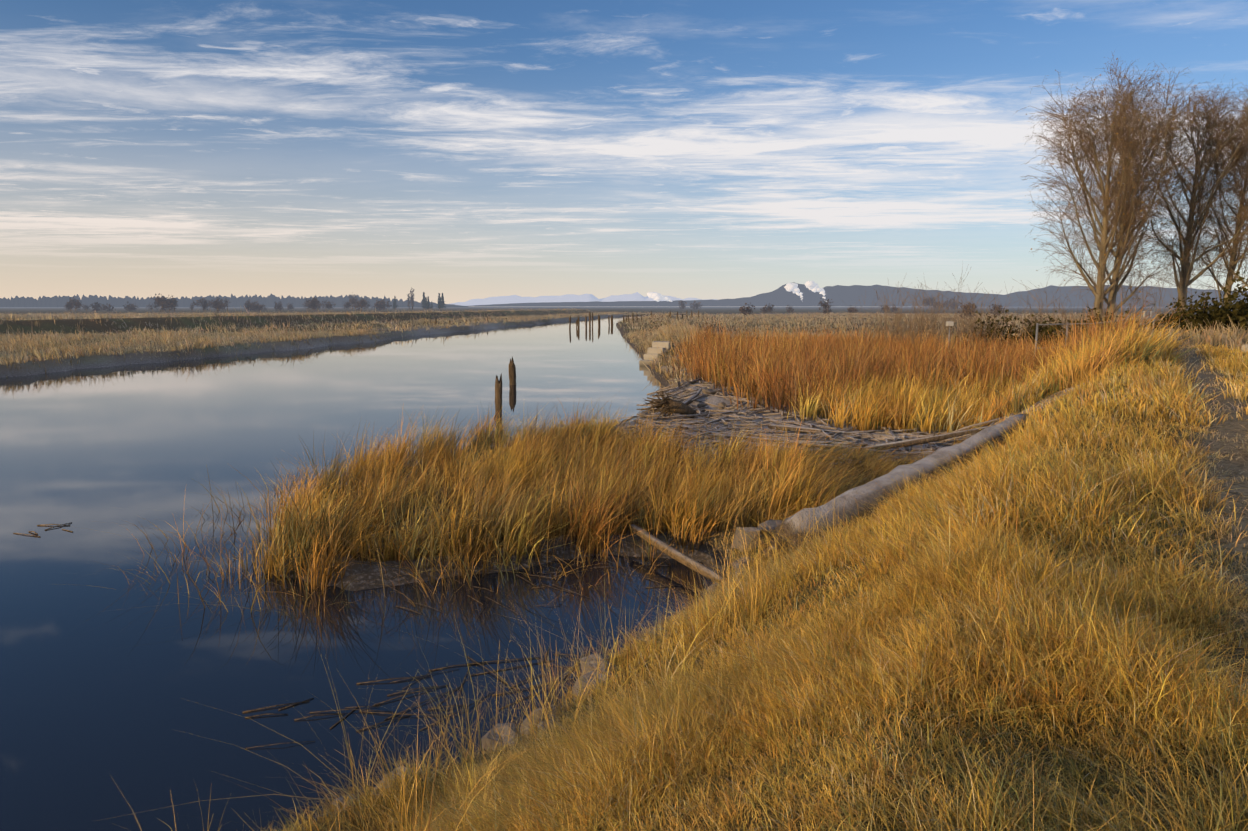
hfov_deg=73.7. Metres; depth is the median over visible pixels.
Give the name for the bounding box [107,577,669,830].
grass stalks
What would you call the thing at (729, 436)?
driftwood log
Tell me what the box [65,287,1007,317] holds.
distant bare trees
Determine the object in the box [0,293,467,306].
forest hills
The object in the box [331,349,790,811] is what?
riprap rocks
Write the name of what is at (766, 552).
rock
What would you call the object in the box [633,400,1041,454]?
shore debris line
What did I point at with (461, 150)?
sky
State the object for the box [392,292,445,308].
distant conifer trees
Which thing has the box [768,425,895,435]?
driftwood log
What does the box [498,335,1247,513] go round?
grass
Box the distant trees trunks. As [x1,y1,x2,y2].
[68,304,940,314]
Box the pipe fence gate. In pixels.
[946,302,1155,352]
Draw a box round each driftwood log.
[629,524,723,583]
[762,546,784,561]
[768,414,1028,551]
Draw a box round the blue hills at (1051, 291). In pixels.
[977,285,1247,306]
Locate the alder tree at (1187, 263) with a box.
[1133,79,1247,316]
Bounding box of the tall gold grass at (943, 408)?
[778,308,1214,435]
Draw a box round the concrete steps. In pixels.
[639,341,670,365]
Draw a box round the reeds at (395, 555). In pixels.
[61,446,700,629]
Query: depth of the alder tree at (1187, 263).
57.91 m
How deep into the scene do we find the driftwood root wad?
27.74 m
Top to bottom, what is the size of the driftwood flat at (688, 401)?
0.491 m
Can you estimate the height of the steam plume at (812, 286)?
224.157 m
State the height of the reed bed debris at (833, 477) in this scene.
0.781 m
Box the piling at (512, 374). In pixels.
[509,357,515,384]
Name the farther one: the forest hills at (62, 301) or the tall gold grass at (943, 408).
the forest hills at (62, 301)
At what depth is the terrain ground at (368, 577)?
12.14 m
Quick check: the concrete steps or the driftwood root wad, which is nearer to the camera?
the driftwood root wad
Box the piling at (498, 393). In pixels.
[495,373,501,415]
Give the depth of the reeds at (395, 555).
12.53 m
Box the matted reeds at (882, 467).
[711,427,984,535]
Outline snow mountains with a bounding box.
[451,292,716,305]
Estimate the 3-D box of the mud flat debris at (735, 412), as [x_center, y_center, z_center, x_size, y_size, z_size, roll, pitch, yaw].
[3.306,-0.985,28.861,10.770,2.463,23.956,-3,8,-20]
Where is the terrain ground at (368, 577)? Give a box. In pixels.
[0,307,1247,830]
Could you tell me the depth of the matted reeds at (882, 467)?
17.91 m
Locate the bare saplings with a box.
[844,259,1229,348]
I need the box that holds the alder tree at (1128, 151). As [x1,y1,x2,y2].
[1020,51,1223,322]
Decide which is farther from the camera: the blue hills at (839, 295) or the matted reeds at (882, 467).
the blue hills at (839, 295)
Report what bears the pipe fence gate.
on the terrain ground at (368, 577)
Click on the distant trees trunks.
(352, 308)
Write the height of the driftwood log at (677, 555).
0.225 m
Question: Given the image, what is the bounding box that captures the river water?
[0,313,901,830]
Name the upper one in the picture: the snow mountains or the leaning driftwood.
the snow mountains
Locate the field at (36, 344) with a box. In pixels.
[0,315,1247,385]
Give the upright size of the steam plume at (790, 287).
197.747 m
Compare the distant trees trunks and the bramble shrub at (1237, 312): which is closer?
the bramble shrub at (1237, 312)
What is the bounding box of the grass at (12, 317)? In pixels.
[0,306,1174,336]
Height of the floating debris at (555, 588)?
0.032 m
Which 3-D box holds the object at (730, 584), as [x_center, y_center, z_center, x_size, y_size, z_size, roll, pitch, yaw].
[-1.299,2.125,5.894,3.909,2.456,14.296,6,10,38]
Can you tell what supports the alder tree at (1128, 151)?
on the terrain ground at (368, 577)
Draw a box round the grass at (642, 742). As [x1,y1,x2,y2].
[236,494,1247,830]
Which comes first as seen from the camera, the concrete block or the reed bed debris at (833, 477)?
the reed bed debris at (833, 477)
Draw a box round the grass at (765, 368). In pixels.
[651,293,1205,421]
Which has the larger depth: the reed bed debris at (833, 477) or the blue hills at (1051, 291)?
the blue hills at (1051, 291)
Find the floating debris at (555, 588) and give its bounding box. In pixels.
[395,558,681,619]
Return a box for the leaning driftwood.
[688,378,701,383]
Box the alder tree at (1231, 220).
[1195,92,1247,286]
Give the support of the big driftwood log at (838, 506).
on the terrain ground at (368, 577)
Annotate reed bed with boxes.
[185,391,876,600]
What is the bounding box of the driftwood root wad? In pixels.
[637,389,695,420]
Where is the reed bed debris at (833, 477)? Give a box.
[759,454,879,538]
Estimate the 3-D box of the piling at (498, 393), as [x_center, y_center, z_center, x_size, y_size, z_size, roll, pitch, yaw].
[-4.671,-0.515,30.923,0.315,2.204,0.312,0,7,2]
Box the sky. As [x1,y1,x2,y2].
[0,0,1247,306]
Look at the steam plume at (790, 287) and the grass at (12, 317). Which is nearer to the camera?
the grass at (12, 317)
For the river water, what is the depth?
11.50 m
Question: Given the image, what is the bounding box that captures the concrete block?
[1241,344,1247,351]
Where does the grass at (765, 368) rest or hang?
on the terrain ground at (368, 577)
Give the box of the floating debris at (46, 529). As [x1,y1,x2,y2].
[15,522,72,536]
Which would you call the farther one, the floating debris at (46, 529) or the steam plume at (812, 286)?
the steam plume at (812, 286)
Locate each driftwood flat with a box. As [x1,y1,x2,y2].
[683,388,701,405]
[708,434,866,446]
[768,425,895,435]
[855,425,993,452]
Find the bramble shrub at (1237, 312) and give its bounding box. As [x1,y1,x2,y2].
[956,270,1247,352]
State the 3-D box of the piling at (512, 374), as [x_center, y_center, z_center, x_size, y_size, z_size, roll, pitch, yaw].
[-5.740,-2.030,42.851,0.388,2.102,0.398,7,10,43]
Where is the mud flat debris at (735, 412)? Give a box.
[607,373,1107,465]
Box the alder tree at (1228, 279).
[1154,96,1247,305]
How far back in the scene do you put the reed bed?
15.00 m
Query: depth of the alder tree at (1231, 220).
58.29 m
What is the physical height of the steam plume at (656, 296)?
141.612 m
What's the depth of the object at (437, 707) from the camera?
8.56 m
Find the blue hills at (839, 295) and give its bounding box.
[473,282,1002,306]
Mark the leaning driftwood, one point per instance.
(693, 381)
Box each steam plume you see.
[647,292,672,301]
[784,283,802,299]
[805,281,826,301]

